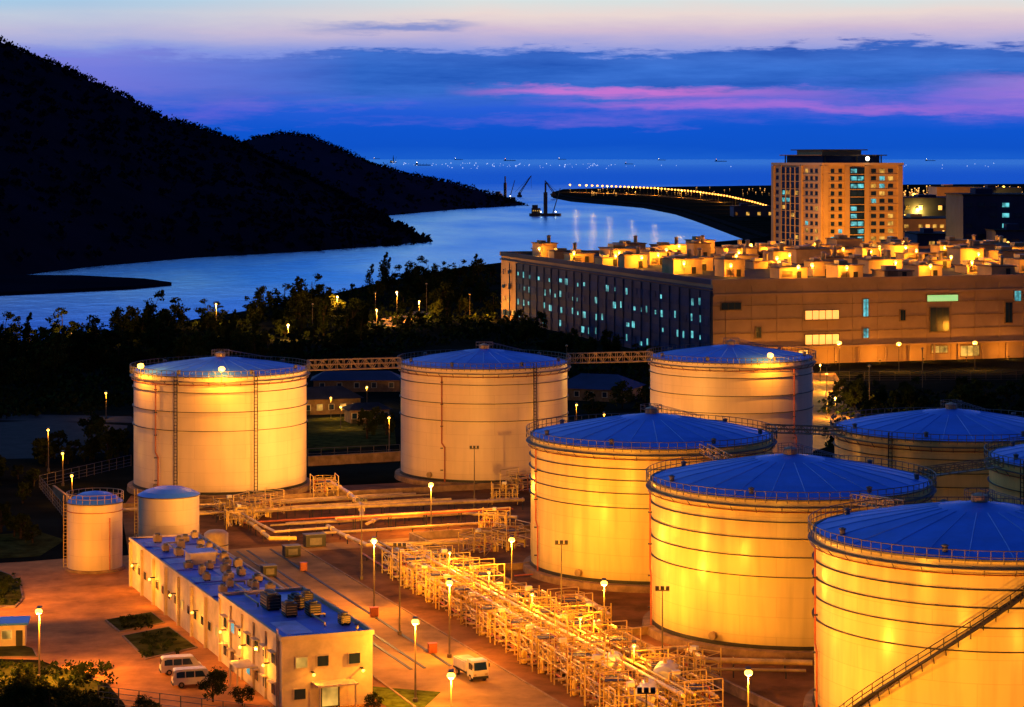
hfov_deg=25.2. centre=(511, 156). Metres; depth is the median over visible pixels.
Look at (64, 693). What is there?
garden tree
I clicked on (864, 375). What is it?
fence
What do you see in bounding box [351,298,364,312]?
broadleaf tree
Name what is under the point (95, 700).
garden tree
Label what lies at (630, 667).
pipeline
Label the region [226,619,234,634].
window frame
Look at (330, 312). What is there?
broadleaf tree
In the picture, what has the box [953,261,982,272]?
roof plant room
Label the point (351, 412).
building
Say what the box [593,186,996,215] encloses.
industrial lights
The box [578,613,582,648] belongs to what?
lamp post
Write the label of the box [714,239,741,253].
roof plant room
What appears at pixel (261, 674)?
window frame
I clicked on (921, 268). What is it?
roof plant room
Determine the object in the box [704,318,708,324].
window
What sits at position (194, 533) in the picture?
air conditioner
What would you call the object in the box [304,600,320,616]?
air conditioner
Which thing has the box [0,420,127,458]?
pavement
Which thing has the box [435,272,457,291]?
broadleaf tree
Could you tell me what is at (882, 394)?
broadleaf tree
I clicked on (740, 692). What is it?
wall
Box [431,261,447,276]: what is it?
broadleaf tree
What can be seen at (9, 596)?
planting bed
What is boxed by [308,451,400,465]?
wall
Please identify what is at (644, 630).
wall
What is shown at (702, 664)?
loading skid
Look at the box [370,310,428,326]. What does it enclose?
park road
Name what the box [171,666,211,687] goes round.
parked van
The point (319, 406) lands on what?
window frame
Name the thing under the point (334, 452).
fence
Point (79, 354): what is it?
broadleaf tree
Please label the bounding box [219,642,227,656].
window frame
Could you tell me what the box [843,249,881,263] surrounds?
roof plant room
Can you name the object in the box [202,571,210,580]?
air conditioner
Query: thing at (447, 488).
wall
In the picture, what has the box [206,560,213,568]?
air conditioner
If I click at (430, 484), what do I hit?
lamp post
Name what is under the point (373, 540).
lamp post
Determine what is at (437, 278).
broadleaf tree
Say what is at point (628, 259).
roof plant room
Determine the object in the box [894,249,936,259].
roof plant room
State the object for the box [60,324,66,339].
casuarina tree
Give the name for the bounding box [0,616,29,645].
gatehouse
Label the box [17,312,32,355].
casuarina tree
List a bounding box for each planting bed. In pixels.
[0,570,23,607]
[0,646,37,657]
[105,612,164,631]
[122,626,197,659]
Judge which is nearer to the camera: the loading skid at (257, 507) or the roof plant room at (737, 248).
the loading skid at (257, 507)
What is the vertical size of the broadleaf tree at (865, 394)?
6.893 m
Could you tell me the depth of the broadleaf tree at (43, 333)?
654.25 m
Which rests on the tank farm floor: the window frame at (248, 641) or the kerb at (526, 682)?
the kerb at (526, 682)
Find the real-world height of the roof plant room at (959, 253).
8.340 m
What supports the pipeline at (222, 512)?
on the tank farm floor
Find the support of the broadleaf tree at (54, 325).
on the ground at (42, 510)
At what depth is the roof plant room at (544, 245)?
818.72 m
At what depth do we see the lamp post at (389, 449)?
466.60 m
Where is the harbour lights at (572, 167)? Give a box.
[403,163,993,168]
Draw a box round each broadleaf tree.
[0,311,23,340]
[4,316,21,340]
[28,326,53,353]
[45,307,83,336]
[50,322,72,341]
[58,330,84,368]
[73,327,95,347]
[77,401,104,436]
[82,315,115,350]
[83,418,109,444]
[87,324,102,340]
[93,331,137,370]
[98,324,123,350]
[108,308,130,331]
[109,305,140,328]
[119,332,141,351]
[141,290,167,319]
[141,315,181,359]
[141,347,170,365]
[144,317,172,347]
[146,313,176,342]
[155,297,190,329]
[155,304,185,329]
[193,298,223,318]
[201,316,217,329]
[202,301,228,322]
[206,312,216,326]
[212,333,242,356]
[234,317,249,334]
[242,296,255,307]
[244,294,262,317]
[246,305,261,326]
[248,306,263,315]
[254,285,273,303]
[254,291,276,313]
[266,291,283,308]
[270,284,292,308]
[272,309,297,337]
[284,328,303,340]
[286,290,310,318]
[301,273,323,298]
[308,297,319,313]
[317,301,332,315]
[319,283,333,298]
[321,331,341,351]
[328,294,345,310]
[333,300,367,331]
[336,288,349,298]
[337,303,351,315]
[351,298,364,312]
[367,280,385,300]
[367,406,384,423]
[381,264,402,287]
[391,292,415,308]
[391,311,404,326]
[399,262,428,288]
[399,267,413,282]
[404,255,426,275]
[420,293,429,306]
[422,259,439,275]
[428,282,453,303]
[428,299,443,314]
[430,266,443,278]
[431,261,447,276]
[433,276,450,297]
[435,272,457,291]
[449,259,467,277]
[452,283,469,303]
[460,298,472,314]
[468,258,485,275]
[483,292,500,312]
[497,315,509,328]
[512,309,531,327]
[528,311,547,330]
[563,328,578,341]
[580,391,606,418]
[599,329,623,351]
[599,350,613,366]
[600,331,620,347]
[609,380,634,408]
[613,350,634,369]
[626,343,638,360]
[627,352,649,372]
[632,387,649,412]
[637,345,654,369]
[832,379,848,405]
[840,383,864,410]
[849,374,864,390]
[849,378,868,406]
[860,399,886,416]
[869,395,886,413]
[870,380,887,402]
[944,389,971,409]
[944,395,966,408]
[949,384,966,400]
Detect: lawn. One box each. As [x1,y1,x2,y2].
[0,531,64,557]
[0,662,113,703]
[308,417,395,450]
[373,686,439,706]
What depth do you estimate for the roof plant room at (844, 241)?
873.87 m
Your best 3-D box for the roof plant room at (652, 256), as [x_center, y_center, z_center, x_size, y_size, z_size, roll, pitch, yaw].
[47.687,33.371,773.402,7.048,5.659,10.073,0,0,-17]
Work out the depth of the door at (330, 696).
249.81 m
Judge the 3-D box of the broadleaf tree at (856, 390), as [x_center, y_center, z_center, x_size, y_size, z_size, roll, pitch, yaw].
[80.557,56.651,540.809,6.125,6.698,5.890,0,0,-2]
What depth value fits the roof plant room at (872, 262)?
712.08 m
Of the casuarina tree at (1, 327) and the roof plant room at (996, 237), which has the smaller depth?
the casuarina tree at (1, 327)
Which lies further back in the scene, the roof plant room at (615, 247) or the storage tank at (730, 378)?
the roof plant room at (615, 247)
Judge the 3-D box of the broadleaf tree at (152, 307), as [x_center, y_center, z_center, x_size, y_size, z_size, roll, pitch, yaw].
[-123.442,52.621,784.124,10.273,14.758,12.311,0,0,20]
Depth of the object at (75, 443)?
455.46 m
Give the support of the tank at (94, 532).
on the courtyard
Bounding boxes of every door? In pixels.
[16,630,22,645]
[266,568,273,574]
[288,549,297,554]
[310,538,321,544]
[321,687,339,706]
[736,269,740,275]
[933,270,937,275]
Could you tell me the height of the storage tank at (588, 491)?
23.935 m
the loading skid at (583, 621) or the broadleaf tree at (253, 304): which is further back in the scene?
the broadleaf tree at (253, 304)
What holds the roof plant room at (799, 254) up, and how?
on the factory building at (950, 314)
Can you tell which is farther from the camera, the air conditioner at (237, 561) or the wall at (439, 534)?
the wall at (439, 534)
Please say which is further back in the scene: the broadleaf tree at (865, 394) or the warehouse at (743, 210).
the warehouse at (743, 210)
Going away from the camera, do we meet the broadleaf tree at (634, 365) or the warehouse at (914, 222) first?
the broadleaf tree at (634, 365)
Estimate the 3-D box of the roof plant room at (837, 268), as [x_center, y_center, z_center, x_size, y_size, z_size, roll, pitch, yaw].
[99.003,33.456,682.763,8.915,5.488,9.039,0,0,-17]
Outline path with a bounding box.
[813,373,859,450]
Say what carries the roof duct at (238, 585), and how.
on the office building at (276, 657)
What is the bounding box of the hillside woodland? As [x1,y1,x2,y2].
[0,35,529,261]
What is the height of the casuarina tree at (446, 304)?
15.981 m
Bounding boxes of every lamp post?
[35,606,41,676]
[47,427,49,471]
[61,450,64,485]
[356,498,366,579]
[371,536,376,606]
[388,415,390,451]
[393,543,405,634]
[411,616,418,702]
[428,481,433,530]
[446,578,452,657]
[447,669,454,706]
[448,548,451,565]
[470,446,478,507]
[487,568,490,611]
[509,535,514,588]
[530,589,533,622]
[555,540,567,611]
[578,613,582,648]
[601,578,607,649]
[632,640,635,687]
[637,687,654,706]
[655,586,668,656]
[744,666,752,706]
[823,364,829,418]
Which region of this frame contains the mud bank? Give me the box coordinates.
[0,274,171,295]
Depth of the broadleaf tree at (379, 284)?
957.04 m
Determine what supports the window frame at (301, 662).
in the office building at (276, 657)
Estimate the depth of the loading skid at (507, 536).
350.44 m
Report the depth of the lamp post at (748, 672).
230.70 m
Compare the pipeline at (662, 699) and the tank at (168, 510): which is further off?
the tank at (168, 510)
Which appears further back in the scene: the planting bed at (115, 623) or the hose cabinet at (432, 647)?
the planting bed at (115, 623)
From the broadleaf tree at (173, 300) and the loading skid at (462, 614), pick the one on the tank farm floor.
the loading skid at (462, 614)
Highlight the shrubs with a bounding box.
[0,572,181,706]
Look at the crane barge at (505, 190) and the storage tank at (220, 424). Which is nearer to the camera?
the storage tank at (220, 424)
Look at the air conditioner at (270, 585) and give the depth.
281.74 m
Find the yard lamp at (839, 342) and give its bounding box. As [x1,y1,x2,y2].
[837,341,841,373]
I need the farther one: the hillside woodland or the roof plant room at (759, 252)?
the hillside woodland
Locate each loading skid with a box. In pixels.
[213,495,245,519]
[224,504,255,529]
[233,492,270,520]
[246,487,283,513]
[310,473,338,496]
[381,549,416,578]
[392,545,431,585]
[403,564,443,593]
[414,540,452,569]
[416,561,456,600]
[424,548,463,577]
[425,573,467,608]
[438,575,480,615]
[439,552,479,581]
[450,591,493,624]
[452,564,491,592]
[458,528,497,556]
[463,558,504,598]
[465,594,509,633]
[478,581,520,604]
[478,607,524,642]
[479,507,510,527]
[490,481,518,504]
[491,519,530,551]
[494,582,537,615]
[494,605,540,651]
[500,467,530,491]
[505,623,552,660]
[506,585,550,622]
[519,619,567,671]
[523,597,568,631]
[537,637,587,681]
[541,612,586,641]
[547,587,592,621]
[554,605,601,650]
[554,635,604,693]
[569,601,611,630]
[570,653,621,704]
[573,619,621,661]
[585,661,637,706]
[591,620,640,663]
[603,679,657,706]
[609,644,660,681]
[631,648,683,687]
[650,668,703,705]
[667,643,721,683]
[668,669,723,706]
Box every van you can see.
[159,654,202,675]
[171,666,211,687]
[453,654,489,681]
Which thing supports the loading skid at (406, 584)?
on the tank farm floor
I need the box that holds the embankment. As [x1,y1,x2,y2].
[550,191,767,238]
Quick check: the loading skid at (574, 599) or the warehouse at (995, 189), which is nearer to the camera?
the loading skid at (574, 599)
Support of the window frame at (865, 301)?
in the factory building at (950, 314)
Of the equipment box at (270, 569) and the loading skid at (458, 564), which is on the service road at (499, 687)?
the equipment box at (270, 569)
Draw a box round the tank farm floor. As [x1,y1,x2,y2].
[122,482,814,706]
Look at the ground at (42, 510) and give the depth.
626.67 m
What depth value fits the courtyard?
290.44 m
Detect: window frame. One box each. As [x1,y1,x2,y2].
[1,630,11,639]
[155,579,158,589]
[180,599,183,609]
[187,604,189,614]
[194,609,197,620]
[208,620,211,631]
[215,626,217,636]
[219,614,227,628]
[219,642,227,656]
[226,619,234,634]
[226,648,234,659]
[234,625,242,640]
[242,631,250,646]
[246,668,250,675]
[250,637,258,652]
[251,668,258,681]
[258,643,267,658]
[258,673,267,688]
[266,649,275,665]
[266,679,275,695]
[293,687,306,700]
[295,656,307,668]
[316,654,329,666]
[317,404,322,409]
[328,404,333,409]
[348,652,360,664]
[351,413,357,418]
[371,382,376,387]
[389,382,393,387]
[574,391,579,396]
[602,392,606,397]
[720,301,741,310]
[755,326,761,338]
[797,349,808,353]
[804,309,839,320]
[804,333,839,345]
[862,298,868,317]
[862,328,868,338]
[899,309,905,320]
[926,294,958,301]
[929,306,949,332]
[930,345,947,353]
[960,344,979,356]
[1004,301,1012,323]
[1013,291,1021,301]
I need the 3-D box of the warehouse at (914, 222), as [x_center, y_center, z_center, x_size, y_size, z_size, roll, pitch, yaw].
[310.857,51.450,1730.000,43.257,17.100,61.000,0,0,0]
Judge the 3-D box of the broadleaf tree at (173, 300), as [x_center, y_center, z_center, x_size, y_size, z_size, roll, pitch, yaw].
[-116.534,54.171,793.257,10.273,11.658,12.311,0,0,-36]
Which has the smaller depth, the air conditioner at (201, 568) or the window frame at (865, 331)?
the air conditioner at (201, 568)
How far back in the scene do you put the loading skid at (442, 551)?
324.84 m
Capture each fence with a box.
[39,455,129,486]
[39,476,66,517]
[98,686,268,706]
[311,444,399,454]
[832,371,982,380]
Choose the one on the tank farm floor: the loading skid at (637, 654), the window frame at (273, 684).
the loading skid at (637, 654)
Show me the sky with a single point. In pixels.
(377, 79)
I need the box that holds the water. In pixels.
[0,159,1023,340]
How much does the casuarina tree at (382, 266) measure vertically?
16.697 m
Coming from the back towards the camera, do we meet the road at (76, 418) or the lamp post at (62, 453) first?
the road at (76, 418)
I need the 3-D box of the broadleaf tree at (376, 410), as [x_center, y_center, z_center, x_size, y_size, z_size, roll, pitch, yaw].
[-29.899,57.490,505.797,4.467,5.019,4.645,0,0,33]
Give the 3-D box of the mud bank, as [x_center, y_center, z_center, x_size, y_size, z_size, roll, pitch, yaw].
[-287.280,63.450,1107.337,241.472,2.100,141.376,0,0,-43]
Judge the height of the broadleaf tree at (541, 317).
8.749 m
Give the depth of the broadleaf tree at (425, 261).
1131.62 m
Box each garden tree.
[0,581,11,590]
[0,677,35,706]
[9,666,35,683]
[18,682,76,706]
[68,693,110,706]
[71,662,85,675]
[132,695,161,706]
[196,667,228,701]
[228,684,254,705]
[364,692,384,706]
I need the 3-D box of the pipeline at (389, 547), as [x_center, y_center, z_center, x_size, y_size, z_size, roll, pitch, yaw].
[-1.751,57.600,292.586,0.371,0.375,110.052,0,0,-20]
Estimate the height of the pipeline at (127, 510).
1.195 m
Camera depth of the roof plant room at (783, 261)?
715.65 m
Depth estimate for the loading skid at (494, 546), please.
346.70 m
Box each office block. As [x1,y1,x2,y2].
[945,188,1023,240]
[985,223,1023,242]
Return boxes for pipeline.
[122,493,415,511]
[123,492,401,508]
[135,494,429,511]
[199,497,434,511]
[199,498,450,522]
[225,498,476,519]
[231,514,296,543]
[241,512,327,538]
[244,509,461,523]
[270,512,482,533]
[286,515,443,526]
[291,497,524,517]
[300,515,457,526]
[324,521,488,538]
[326,524,523,548]
[327,480,364,515]
[335,507,510,529]
[337,508,512,532]
[362,552,604,705]
[365,512,517,527]
[368,540,655,706]
[377,540,672,706]
[384,559,624,706]
[387,563,613,703]
[394,548,667,702]
[394,563,633,706]
[402,543,684,697]
[407,543,695,695]
[410,554,704,706]
[418,546,718,697]
[430,564,720,706]
[436,560,712,702]
[438,579,663,706]
[472,589,688,706]
[575,593,609,621]
[593,645,811,668]
[597,665,805,678]
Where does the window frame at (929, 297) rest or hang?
in the factory building at (950, 314)
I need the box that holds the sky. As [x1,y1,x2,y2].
[0,0,1023,158]
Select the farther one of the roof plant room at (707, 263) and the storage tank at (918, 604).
the roof plant room at (707, 263)
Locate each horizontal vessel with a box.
[410,552,429,577]
[601,649,622,685]
[633,677,659,706]
[652,658,678,699]
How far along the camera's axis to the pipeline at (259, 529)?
356.66 m
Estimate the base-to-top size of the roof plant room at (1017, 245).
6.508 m
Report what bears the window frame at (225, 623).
in the office building at (276, 657)
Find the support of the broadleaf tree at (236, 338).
on the ground at (42, 510)
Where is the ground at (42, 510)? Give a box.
[0,184,1023,706]
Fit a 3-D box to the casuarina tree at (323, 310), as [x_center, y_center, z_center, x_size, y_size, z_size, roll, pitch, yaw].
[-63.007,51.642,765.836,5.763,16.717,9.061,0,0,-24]
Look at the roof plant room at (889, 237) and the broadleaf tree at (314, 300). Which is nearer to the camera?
the broadleaf tree at (314, 300)
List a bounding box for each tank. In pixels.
[63,488,124,573]
[127,349,312,498]
[134,485,201,536]
[394,341,570,488]
[514,403,776,592]
[642,443,936,659]
[647,337,815,454]
[803,488,1023,706]
[830,399,1023,501]
[984,436,1023,504]
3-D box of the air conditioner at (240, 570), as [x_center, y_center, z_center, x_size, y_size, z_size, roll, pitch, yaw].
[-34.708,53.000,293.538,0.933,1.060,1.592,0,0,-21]
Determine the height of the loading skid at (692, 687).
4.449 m
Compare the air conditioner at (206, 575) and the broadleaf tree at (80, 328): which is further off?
the broadleaf tree at (80, 328)
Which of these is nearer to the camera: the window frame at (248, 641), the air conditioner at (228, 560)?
the window frame at (248, 641)
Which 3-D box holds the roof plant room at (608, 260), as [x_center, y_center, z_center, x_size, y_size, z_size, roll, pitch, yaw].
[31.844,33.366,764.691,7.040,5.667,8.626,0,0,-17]
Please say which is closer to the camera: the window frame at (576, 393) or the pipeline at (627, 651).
the pipeline at (627, 651)
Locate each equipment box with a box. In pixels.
[259,563,277,575]
[282,544,301,556]
[302,532,325,546]
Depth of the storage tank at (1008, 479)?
301.82 m
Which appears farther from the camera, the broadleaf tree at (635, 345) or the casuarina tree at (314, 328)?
the casuarina tree at (314, 328)
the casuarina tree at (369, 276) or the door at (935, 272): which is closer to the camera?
the door at (935, 272)
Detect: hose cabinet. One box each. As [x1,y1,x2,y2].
[299,562,307,570]
[369,606,378,616]
[427,642,437,653]
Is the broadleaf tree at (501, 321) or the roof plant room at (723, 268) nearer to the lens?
the roof plant room at (723, 268)
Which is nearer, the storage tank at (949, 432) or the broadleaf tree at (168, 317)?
the storage tank at (949, 432)
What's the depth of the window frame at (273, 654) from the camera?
250.48 m
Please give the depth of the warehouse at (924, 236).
1240.00 m
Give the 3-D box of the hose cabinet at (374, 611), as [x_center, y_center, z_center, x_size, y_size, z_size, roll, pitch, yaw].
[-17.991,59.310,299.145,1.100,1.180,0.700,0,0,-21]
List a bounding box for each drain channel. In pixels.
[236,551,411,669]
[246,550,425,667]
[270,549,451,665]
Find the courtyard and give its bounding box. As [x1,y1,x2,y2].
[0,555,274,706]
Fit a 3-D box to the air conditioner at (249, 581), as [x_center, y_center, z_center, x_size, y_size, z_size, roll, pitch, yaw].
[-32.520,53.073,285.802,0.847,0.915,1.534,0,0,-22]
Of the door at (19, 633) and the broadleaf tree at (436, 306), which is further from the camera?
the broadleaf tree at (436, 306)
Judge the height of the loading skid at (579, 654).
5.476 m
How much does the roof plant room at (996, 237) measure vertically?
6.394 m
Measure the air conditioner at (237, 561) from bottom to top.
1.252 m
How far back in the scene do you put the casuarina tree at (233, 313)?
741.45 m
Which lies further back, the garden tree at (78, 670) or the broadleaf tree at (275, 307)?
the broadleaf tree at (275, 307)
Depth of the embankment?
2450.13 m
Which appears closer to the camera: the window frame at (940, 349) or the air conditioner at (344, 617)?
the air conditioner at (344, 617)
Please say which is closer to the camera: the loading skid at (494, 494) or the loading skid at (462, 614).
the loading skid at (462, 614)
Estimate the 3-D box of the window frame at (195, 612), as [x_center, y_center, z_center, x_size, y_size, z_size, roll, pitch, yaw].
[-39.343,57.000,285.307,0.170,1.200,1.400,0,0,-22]
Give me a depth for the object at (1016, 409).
517.23 m
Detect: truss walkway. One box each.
[307,357,400,370]
[566,351,652,363]
[699,443,732,458]
[763,424,845,435]
[851,493,903,508]
[918,457,1003,476]
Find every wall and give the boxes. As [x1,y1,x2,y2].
[52,485,122,535]
[122,480,530,507]
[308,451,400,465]
[409,532,783,706]
[411,525,529,538]
[485,562,533,570]
[618,625,666,635]
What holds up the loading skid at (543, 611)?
on the tank farm floor
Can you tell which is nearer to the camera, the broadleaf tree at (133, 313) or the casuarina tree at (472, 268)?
the broadleaf tree at (133, 313)
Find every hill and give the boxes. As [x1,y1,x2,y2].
[0,42,412,274]
[247,133,519,214]
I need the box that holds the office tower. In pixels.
[771,149,903,246]
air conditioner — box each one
[153,533,161,542]
[161,543,168,551]
[173,547,183,555]
[175,535,181,543]
[177,539,184,548]
[181,534,189,541]
[183,560,192,568]
[191,530,197,538]
[196,538,204,544]
[196,544,204,547]
[198,564,205,575]
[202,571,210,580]
[205,541,212,547]
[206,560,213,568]
[218,583,227,591]
[219,551,228,559]
[220,562,230,572]
[222,574,229,582]
[223,557,231,564]
[223,570,233,578]
[226,578,233,587]
[233,557,242,567]
[236,566,245,575]
[246,579,253,587]
[250,580,258,588]
[252,573,262,581]
[260,589,280,610]
[265,582,275,588]
[281,600,297,617]
[288,592,304,609]
[301,589,312,600]
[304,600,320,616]
[338,611,350,625]
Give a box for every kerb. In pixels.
[301,547,567,706]
[373,674,415,706]
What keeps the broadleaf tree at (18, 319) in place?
on the ground at (42, 510)
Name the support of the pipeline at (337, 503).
on the tank farm floor
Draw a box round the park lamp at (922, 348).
[921,347,923,387]
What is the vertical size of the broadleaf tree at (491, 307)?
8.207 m
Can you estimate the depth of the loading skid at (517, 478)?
409.83 m
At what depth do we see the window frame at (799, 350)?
663.98 m
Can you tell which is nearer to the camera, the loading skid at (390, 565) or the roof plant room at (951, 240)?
the loading skid at (390, 565)
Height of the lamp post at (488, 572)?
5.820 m
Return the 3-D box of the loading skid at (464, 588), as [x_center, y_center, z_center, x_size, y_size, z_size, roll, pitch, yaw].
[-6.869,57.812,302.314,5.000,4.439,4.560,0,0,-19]
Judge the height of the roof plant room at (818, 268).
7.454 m
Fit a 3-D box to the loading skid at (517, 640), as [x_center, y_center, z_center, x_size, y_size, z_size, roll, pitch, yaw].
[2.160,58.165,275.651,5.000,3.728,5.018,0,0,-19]
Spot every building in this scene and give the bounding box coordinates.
[129,533,373,706]
[306,386,363,414]
[310,371,400,391]
[342,402,391,422]
[500,246,1023,363]
[567,373,645,401]
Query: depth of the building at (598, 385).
565.22 m
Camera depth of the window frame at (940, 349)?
677.24 m
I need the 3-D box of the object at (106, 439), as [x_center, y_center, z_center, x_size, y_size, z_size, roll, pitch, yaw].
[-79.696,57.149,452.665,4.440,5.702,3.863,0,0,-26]
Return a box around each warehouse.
[729,203,770,216]
[903,194,945,215]
[903,214,945,237]
[903,228,945,245]
[928,184,982,195]
[972,185,1021,192]
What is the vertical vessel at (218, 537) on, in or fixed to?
on the tank farm floor
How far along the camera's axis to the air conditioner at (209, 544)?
312.12 m
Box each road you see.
[0,414,133,422]
[228,532,529,551]
[229,548,563,706]
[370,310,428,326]
[575,192,720,202]
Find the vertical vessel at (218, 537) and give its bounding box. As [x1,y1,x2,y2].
[204,529,228,550]
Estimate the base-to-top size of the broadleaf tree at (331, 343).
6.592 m
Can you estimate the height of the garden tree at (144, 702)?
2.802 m
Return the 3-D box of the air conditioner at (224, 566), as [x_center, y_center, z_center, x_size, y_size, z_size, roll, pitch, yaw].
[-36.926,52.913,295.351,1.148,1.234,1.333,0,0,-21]
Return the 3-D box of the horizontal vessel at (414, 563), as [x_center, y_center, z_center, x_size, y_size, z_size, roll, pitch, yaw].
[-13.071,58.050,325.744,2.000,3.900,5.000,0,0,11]
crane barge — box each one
[496,176,514,198]
[529,183,560,215]
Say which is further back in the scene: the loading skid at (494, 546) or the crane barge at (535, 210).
the crane barge at (535, 210)
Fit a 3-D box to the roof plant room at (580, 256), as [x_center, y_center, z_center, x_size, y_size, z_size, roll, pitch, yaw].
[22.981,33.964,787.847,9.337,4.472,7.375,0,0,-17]
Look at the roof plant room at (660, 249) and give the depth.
811.48 m
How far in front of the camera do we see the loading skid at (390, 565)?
328.72 m
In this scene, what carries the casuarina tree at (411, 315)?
on the ground at (42, 510)
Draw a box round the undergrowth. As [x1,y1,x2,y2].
[0,264,1023,446]
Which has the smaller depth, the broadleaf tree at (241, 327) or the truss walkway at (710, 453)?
the truss walkway at (710, 453)
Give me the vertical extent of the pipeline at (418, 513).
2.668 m
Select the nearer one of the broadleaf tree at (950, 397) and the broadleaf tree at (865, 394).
the broadleaf tree at (950, 397)
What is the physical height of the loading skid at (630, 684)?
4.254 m
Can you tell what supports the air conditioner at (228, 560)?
on the office building at (276, 657)
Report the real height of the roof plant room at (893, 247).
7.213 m
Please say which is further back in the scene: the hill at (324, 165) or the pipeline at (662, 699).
the hill at (324, 165)
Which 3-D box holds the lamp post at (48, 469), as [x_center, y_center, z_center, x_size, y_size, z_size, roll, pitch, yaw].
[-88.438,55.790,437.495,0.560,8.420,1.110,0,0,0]
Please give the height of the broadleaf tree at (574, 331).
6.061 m
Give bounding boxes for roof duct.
[234,580,246,590]
[244,592,258,606]
[311,612,325,625]
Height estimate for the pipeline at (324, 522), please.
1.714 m
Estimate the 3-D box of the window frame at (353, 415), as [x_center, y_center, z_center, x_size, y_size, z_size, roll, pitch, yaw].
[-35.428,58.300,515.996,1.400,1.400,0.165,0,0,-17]
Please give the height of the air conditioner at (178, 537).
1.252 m
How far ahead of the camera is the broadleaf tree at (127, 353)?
626.73 m
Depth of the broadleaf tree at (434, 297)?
901.69 m
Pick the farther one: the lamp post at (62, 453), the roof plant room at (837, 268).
the roof plant room at (837, 268)
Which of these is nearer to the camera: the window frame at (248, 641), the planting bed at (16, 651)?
the window frame at (248, 641)
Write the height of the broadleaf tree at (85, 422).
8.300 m
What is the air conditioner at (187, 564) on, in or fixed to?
on the office building at (276, 657)
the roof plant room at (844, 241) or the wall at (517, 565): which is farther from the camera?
the roof plant room at (844, 241)
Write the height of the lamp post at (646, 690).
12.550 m
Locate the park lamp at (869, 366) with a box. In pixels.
[868,365,870,399]
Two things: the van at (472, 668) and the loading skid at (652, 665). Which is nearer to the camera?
the loading skid at (652, 665)
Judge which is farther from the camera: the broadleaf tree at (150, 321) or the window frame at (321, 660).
the broadleaf tree at (150, 321)
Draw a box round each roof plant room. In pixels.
[531,235,557,256]
[546,242,586,259]
[563,249,594,262]
[593,249,617,265]
[598,243,630,253]
[599,244,644,256]
[612,235,646,250]
[617,245,648,267]
[640,247,668,264]
[649,237,686,253]
[655,247,673,255]
[661,249,703,273]
[662,252,682,256]
[679,248,714,270]
[684,236,715,252]
[685,235,711,255]
[713,246,759,264]
[713,254,745,276]
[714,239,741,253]
[727,239,758,254]
[745,252,776,268]
[749,243,766,250]
[756,244,762,258]
[762,242,792,262]
[766,238,797,249]
[768,262,808,277]
[769,260,801,265]
[785,240,831,263]
[799,239,829,247]
[802,251,833,275]
[803,241,834,246]
[815,248,844,263]
[824,260,864,277]
[825,235,863,247]
[830,245,854,256]
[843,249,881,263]
[853,243,880,256]
[856,250,903,273]
[870,265,914,276]
[876,239,918,253]
[879,236,910,241]
[882,237,918,256]
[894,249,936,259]
[902,253,935,268]
[904,255,943,275]
[918,251,952,267]
[929,241,953,256]
[938,236,966,244]
[945,239,984,263]
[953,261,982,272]
[958,240,995,257]
[969,252,1002,263]
[975,256,1016,274]
[980,241,1009,248]
[983,235,1006,242]
[984,246,1023,259]
[988,235,1009,243]
[1004,254,1023,272]
[1006,242,1023,249]
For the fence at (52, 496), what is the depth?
396.58 m
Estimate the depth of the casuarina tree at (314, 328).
731.28 m
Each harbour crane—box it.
[517,176,530,196]
[545,180,555,196]
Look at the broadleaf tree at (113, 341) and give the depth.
698.05 m
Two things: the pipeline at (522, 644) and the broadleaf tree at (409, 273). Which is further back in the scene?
the broadleaf tree at (409, 273)
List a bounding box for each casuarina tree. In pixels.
[0,324,3,341]
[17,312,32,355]
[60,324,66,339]
[136,306,148,336]
[228,309,236,330]
[286,278,303,318]
[288,276,299,295]
[300,290,307,316]
[307,320,317,344]
[315,287,331,335]
[361,264,373,287]
[376,252,387,283]
[384,257,390,286]
[402,312,410,330]
[408,304,413,324]
[437,283,454,328]
[455,295,462,314]
[467,254,477,282]
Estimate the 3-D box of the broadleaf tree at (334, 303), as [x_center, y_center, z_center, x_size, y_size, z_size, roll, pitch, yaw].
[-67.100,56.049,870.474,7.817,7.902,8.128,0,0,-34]

